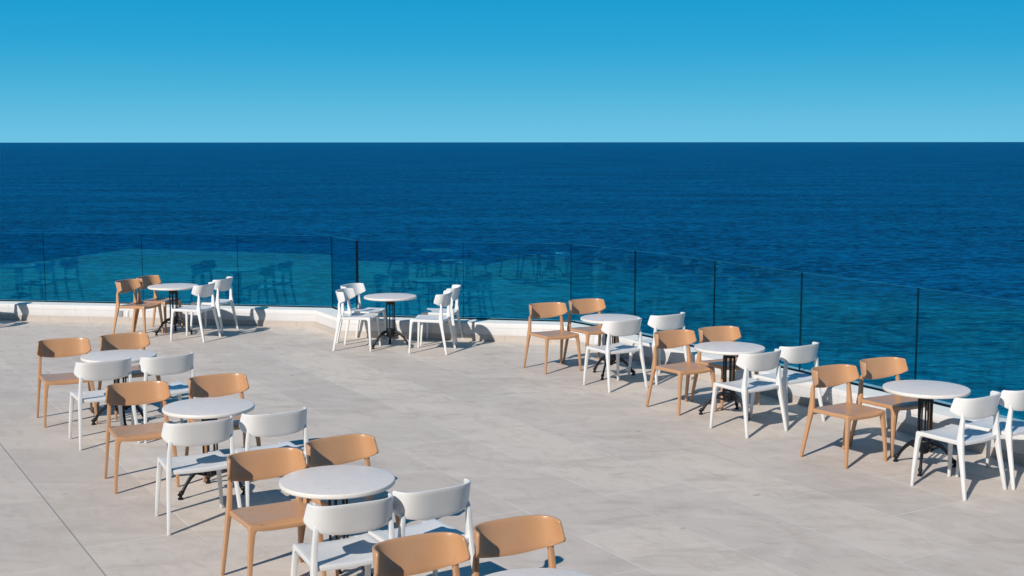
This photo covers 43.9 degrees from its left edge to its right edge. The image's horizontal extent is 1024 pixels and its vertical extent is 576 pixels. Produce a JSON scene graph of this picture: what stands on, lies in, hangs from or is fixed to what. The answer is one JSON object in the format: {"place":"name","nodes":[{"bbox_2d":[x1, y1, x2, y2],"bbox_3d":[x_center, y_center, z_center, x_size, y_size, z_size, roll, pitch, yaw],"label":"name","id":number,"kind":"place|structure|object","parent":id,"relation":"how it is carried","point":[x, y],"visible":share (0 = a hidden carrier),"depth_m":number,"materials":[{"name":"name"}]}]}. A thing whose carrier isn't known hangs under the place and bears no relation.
{"place":"outdoors","nodes":[
{"label":"outdoors","id":0,"kind":"place"},
{"bbox_2d":[0,142,1023,419],"bbox_3d":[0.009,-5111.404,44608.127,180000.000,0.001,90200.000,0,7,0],"label":"sea","id":1,"kind":"structure","parent":0,"point":[420,220],"depth_m":210.19,"materials":[{"name":"liquid"}]},
{"bbox_2d":[0,320,1023,575],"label":"terrace floor","id":2,"kind":"structure","parent":0,"point":[620,480],"depth_m":10.66,"materials":[{"name":"stone"}]},
{"bbox_2d":[36,338,97,427],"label":"tan chair","id":3,"kind":"object","parent":2,"relation":"on","point":[60,347],"visible":0.88,"depth_m":12.68,"materials":[{"name":"plastic"}]},
{"bbox_2d":[69,357,140,450],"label":"white chair","id":4,"kind":"object","parent":2,"relation":"on","point":[104,370],"visible":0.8,"depth_m":11.48,"materials":[{"name":"plastic"}]},
{"bbox_2d":[80,349,156,425],"bbox_3d":[-3.815,0.996,12.364,0.708,0.693,0.708,5,8,35],"label":"bistro table","id":5,"kind":"object","parent":2,"relation":"on","point":[135,355],"visible":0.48,"depth_m":12.35,"materials":[{"name":"white metal"}]},
{"bbox_2d":[97,332,162,419],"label":"tan chair","id":6,"kind":"object","parent":2,"relation":"on","point":[130,340],"visible":0.5,"depth_m":13.06,"materials":[{"name":"plastic"}]},
{"bbox_2d":[112,279,163,333],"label":"tan chair","id":7,"kind":"object","parent":2,"relation":"on","point":[125,285],"visible":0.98,"depth_m":18.16,"materials":[{"name":"plastic"}]},
{"bbox_2d":[104,381,179,493],"bbox_3d":[-3.000,1.188,10.273,0.545,0.787,0.525,-3,7,-24],"label":"tan chair","id":8,"kind":"object","parent":2,"relation":"on","point":[134,393],"visible":0.89,"depth_m":10.36,"materials":[{"name":"plastic"}]},
{"bbox_2d":[134,275,182,332],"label":"tan chair","id":9,"kind":"object","parent":2,"relation":"on","point":[147,281],"visible":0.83,"depth_m":18.72,"materials":[{"name":"plastic"}]},
{"bbox_2d":[131,352,196,442],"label":"white chair","id":10,"kind":"object","parent":2,"relation":"on","point":[171,365],"visible":0.68,"depth_m":11.75,"materials":[{"name":"plastic"}]},
{"bbox_2d":[148,283,197,335],"bbox_3d":[-4.877,0.312,18.315,0.708,0.693,0.708,-1,7,-12],"label":"bistro table","id":11,"kind":"object","parent":2,"relation":"on","point":[172,288],"visible":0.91,"depth_m":18.26,"materials":[{"name":"laminate"}]},
{"bbox_2d":[170,282,220,342],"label":"white chair","id":12,"kind":"object","parent":2,"relation":"on","point":[207,290],"visible":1,"depth_m":17.63,"materials":[{"name":"plastic"}]},
{"bbox_2d":[155,415,241,535],"bbox_3d":[-2.295,1.308,9.226,0.545,0.787,0.525,-3,7,-27],"label":"white chair","id":13,"kind":"object","parent":2,"relation":"on","point":[202,433],"visible":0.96,"depth_m":9.04,"materials":[{"name":"plastic"}]},
{"bbox_2d":[162,397,254,499],"bbox_3d":[-2.376,1.268,9.990,0.708,0.693,0.708,-2,7,-18],"label":"bistro table","id":14,"kind":"object","parent":2,"relation":"on","point":[209,408],"visible":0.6,"depth_m":9.89,"materials":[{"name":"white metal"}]},
{"bbox_2d":[190,277,238,333],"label":"white chair","id":15,"kind":"object","parent":2,"relation":"on","point":[223,284],"visible":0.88,"depth_m":18.37,"materials":[{"name":"plastic"}]},
{"bbox_2d":[185,373,260,482],"bbox_3d":[-2.413,1.149,10.609,0.545,0.787,0.525,-4,8,-29],"label":"tan chair","id":16,"kind":"object","parent":2,"relation":"on","point":[214,385],"visible":0.54,"depth_m":10.75,"materials":[{"name":"plastic"}]},
{"bbox_2d":[220,447,325,575],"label":"tan chair","id":17,"kind":"object","parent":2,"relation":"on","point":[260,464],"visible":0.92,"depth_m":8.04,"materials":[{"name":"plastic"}]},
{"bbox_2d":[235,407,316,506],"bbox_3d":[-1.813,1.274,9.518,0.545,0.787,0.525,-4,7,-29],"label":"white chair","id":18,"kind":"object","parent":2,"relation":"on","point":[276,424],"visible":0.72,"depth_m":9.28,"materials":[{"name":"plastic"}]},
{"bbox_2d":[279,465,394,575],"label":"bistro table","id":19,"kind":"object","parent":2,"relation":"on","point":[329,483],"visible":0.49,"depth_m":7.73,"materials":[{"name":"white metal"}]},
{"bbox_2d":[291,493,394,575],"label":"white chair","id":20,"kind":"object","parent":2,"relation":"on","point":[315,555],"visible":0.91,"depth_m":7.01,"materials":[{"name":"plastic"}]},
{"bbox_2d":[303,434,399,575],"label":"tan chair","id":21,"kind":"object","parent":2,"relation":"on","point":[338,450],"visible":0.57,"depth_m":8.47,"materials":[{"name":"plastic"}]},
{"bbox_2d":[332,288,380,351],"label":"white chair","id":22,"kind":"object","parent":2,"relation":"on","point":[345,294],"visible":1,"depth_m":16.93,"materials":[{"name":"plastic"}]},
{"bbox_2d":[336,283,387,342],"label":"white chair","id":23,"kind":"object","parent":2,"relation":"on","point":[359,288],"visible":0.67,"depth_m":17.67,"materials":[{"name":"plastic"}]},
{"bbox_2d":[364,293,416,348],"bbox_3d":[-1.635,0.451,17.093,0.708,0.693,0.708,-1,7,-8],"label":"bistro table","id":24,"kind":"object","parent":2,"relation":"on","point":[390,299],"visible":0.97,"depth_m":17.03,"materials":[{"name":"white metal"}]},
{"bbox_2d":[372,532,470,575],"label":"tan chair","id":25,"kind":"object","parent":2,"relation":"on","point":[414,554],"visible":1,"depth_m":6.35,"materials":[{"name":"plastic"}]},
{"bbox_2d":[368,478,474,575],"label":"white chair","id":26,"kind":"object","parent":2,"relation":"on","point":[433,505],"visible":0.72,"depth_m":7.29,"materials":[{"name":"plastic"}]},
{"bbox_2d":[408,290,455,354],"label":"white chair","id":27,"kind":"object","parent":2,"relation":"on","point":[442,300],"visible":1,"depth_m":16.57,"materials":[{"name":"plastic"}]},
{"bbox_2d":[420,285,462,345],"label":"white chair","id":28,"kind":"object","parent":2,"relation":"on","point":[455,289],"visible":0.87,"depth_m":17.24,"materials":[{"name":"plastic"}]},
{"bbox_2d":[0,300,1023,465],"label":"wall","id":29,"kind":"structure","parent":2,"relation":"on","point":[323,318],"depth_m":17.72,"materials":[{"name":"concrete"}]},
{"bbox_2d":[43,233,141,300],"bbox_3d":[-6.524,-0.312,19.775,1.629,1.085,0.020,1,7,9],"label":"glass panel","id":30,"kind":"object","parent":29,"relation":"on","point":[44,263],"visible":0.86,"depth_m":19.91,"materials":[{"name":"blue"}]},
{"bbox_2d":[141,234,238,304],"bbox_3d":[-4.954,-0.285,19.527,1.548,1.085,0.019,1,7,9],"label":"glass panel","id":31,"kind":"object","parent":29,"relation":"on","point":[142,265],"visible":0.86,"depth_m":19.60,"materials":[{"name":"blue"}]},
{"bbox_2d":[237,235,331,299],"bbox_3d":[-3.454,-0.258,19.289,1.486,1.085,0.019,1,7,9],"label":"glass panel","id":32,"kind":"object","parent":29,"relation":"on","point":[237,260],"visible":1,"depth_m":19.38,"materials":[{"name":"blue"}]},
{"bbox_2d":[331,236,356,306],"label":"glass panel","id":33,"kind":"object","parent":29,"relation":"on","point":[331,269],"visible":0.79,"depth_m":19.17,"materials":[{"name":"blue"}]},
{"bbox_2d":[355,241,358,307],"bbox_3d":[-2.224,-0.144,18.248,0.034,1.076,0.034,0,7,0],"label":"corner post","id":34,"kind":"object","parent":29,"relation":"on","point":[356,249],"visible":0.58,"depth_m":18.21,"materials":[{"name":"metal"}]},
{"bbox_2d":[463,242,570,317],"bbox_3d":[0.064,-0.089,17.799,1.531,1.085,0.020,1,7,11],"label":"glass panel","id":35,"kind":"object","parent":29,"relation":"on","point":[463,284],"visible":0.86,"depth_m":17.97,"materials":[{"name":"blue"}]},
{"bbox_2d":[570,244,634,303],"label":"glass panel","id":36,"kind":"object","parent":29,"relation":"on","point":[571,267],"visible":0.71,"depth_m":17.60,"materials":[{"name":"blue"}]},
{"bbox_2d":[634,251,714,324],"bbox_3d":[2.006,0.135,15.839,0.019,1.085,1.608,-4,8,-30],"label":"glass panel","id":37,"kind":"object","parent":29,"relation":"on","point":[635,288],"visible":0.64,"depth_m":16.49,"materials":[{"name":"blue"}]},
{"bbox_2d":[713,261,801,345],"bbox_3d":[2.774,0.292,14.468,0.019,1.085,1.532,-4,7,-28],"label":"glass panel","id":38,"kind":"object","parent":29,"relation":"on","point":[750,265],"visible":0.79,"depth_m":15.09,"materials":[{"name":"blue"}]},
{"bbox_2d":[799,272,917,379],"bbox_3d":[3.534,0.453,13.067,0.020,1.085,1.653,-4,7,-28],"label":"glass panel","id":39,"kind":"object","parent":29,"relation":"on","point":[848,278],"visible":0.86,"depth_m":13.73,"materials":[{"name":"blue"}]},
{"bbox_2d":[915,288,1019,379],"bbox_3d":[4.351,0.630,11.522,0.018,1.085,1.842,-3,7,-27],"label":"glass panel","id":40,"kind":"object","parent":29,"relation":"on","point":[917,326],"visible":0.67,"depth_m":12.31,"materials":[{"name":"blue"}]},
{"bbox_2d":[472,515,565,575],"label":"tan chair","id":41,"kind":"object","parent":2,"relation":"on","point":[509,536],"visible":0.98,"depth_m":6.65,"materials":[{"name":"plastic"}]},
{"bbox_2d":[485,568,591,575],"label":"bistro table","id":42,"kind":"object","parent":2,"relation":"on","point":[537,572],"visible":1,"depth_m":6.09,"materials":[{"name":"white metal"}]},
{"bbox_2d":[523,302,580,373],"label":"tan chair","id":43,"kind":"object","parent":2,"relation":"on","point":[546,310],"visible":1,"depth_m":15.49,"materials":[{"name":"plastic"}]},
{"bbox_2d":[562,298,619,367],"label":"tan chair","id":44,"kind":"object","parent":2,"relation":"on","point":[584,306],"visible":0.84,"depth_m":15.90,"materials":[{"name":"plastic"}]},
{"bbox_2d":[580,314,639,379],"bbox_3d":[1.159,0.693,14.977,0.708,0.693,0.708,-5,8,-37],"label":"bistro table","id":45,"kind":"object","parent":2,"relation":"on","point":[596,318],"visible":0.73,"depth_m":14.95,"materials":[{"name":"white metal"}]},
{"bbox_2d":[583,318,647,392],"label":"white chair","id":46,"kind":"object","parent":2,"relation":"on","point":[621,328],"visible":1,"depth_m":14.14,"materials":[{"name":"plastic"}]},
{"bbox_2d":[628,312,690,384],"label":"white chair","id":47,"kind":"object","parent":2,"relation":"on","point":[669,322],"visible":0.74,"depth_m":14.55,"materials":[{"name":"plastic"}]},
{"bbox_2d":[645,329,716,415],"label":"tan chair","id":48,"kind":"object","parent":2,"relation":"on","point":[667,339],"visible":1,"depth_m":13.19,"materials":[{"name":"plastic"}]},
{"bbox_2d":[690,326,759,409],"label":"tan chair","id":49,"kind":"object","parent":2,"relation":"on","point":[719,333],"visible":0.62,"depth_m":13.49,"materials":[{"name":"plastic"}]},
{"bbox_2d":[694,341,764,419],"bbox_3d":[2.195,0.936,12.851,0.708,0.693,0.708,3,7,28],"label":"bistro table","id":50,"kind":"object","parent":2,"relation":"on","point":[730,350],"visible":0.9,"depth_m":12.80,"materials":[{"name":"white metal"}]},
{"bbox_2d":[710,349,787,438],"bbox_3d":[2.262,0.970,12.147,0.545,0.787,0.525,-5,8,-35],"label":"white chair","id":51,"kind":"object","parent":2,"relation":"on","point":[745,386],"visible":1,"depth_m":11.98,"materials":[{"name":"plastic"}]},
{"bbox_2d":[749,342,824,427],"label":"white chair","id":52,"kind":"object","parent":2,"relation":"on","point":[800,354],"visible":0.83,"depth_m":12.36,"materials":[{"name":"plastic"}]},
{"bbox_2d":[800,364,886,468],"bbox_3d":[2.893,1.098,11.029,0.545,0.787,0.525,-4,8,-32],"label":"tan chair","id":53,"kind":"object","parent":2,"relation":"on","point":[849,410],"visible":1,"depth_m":11.06,"materials":[{"name":"plastic"}]},
{"bbox_2d":[849,357,933,456],"bbox_3d":[3.422,1.053,11.414,0.545,0.787,0.525,-3,7,-28],"label":"tan chair","id":54,"kind":"object","parent":2,"relation":"on","point":[878,367],"visible":0.93,"depth_m":11.49,"materials":[{"name":"plastic"}]},
{"bbox_2d":[882,380,970,476],"bbox_3d":[3.484,1.180,10.720,0.708,0.693,0.708,-1,7,-7],"label":"bistro table","id":55,"kind":"object","parent":2,"relation":"on","point":[927,391],"visible":0.84,"depth_m":10.67,"materials":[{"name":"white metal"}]},
{"bbox_2d":[910,391,1006,500],"bbox_3d":[3.554,1.206,10.088,0.545,0.787,0.525,-5,8,-35],"label":"white chair","id":56,"kind":"object","parent":2,"relation":"on","point":[960,435],"visible":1,"depth_m":9.95,"materials":[{"name":"plastic"}]},
{"bbox_2d":[955,390,1023,489],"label":"white chair","id":57,"kind":"object","parent":2,"relation":"on","point":[1009,426],"visible":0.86,"depth_m":10.11,"materials":[{"name":"plastic"}]},
{"bbox_2d":[0,0,1023,142],"label":"sky","id":58,"kind":"structure","parent":0,"point":[72,71],"materials":[{"name":"blue"}]}
]}

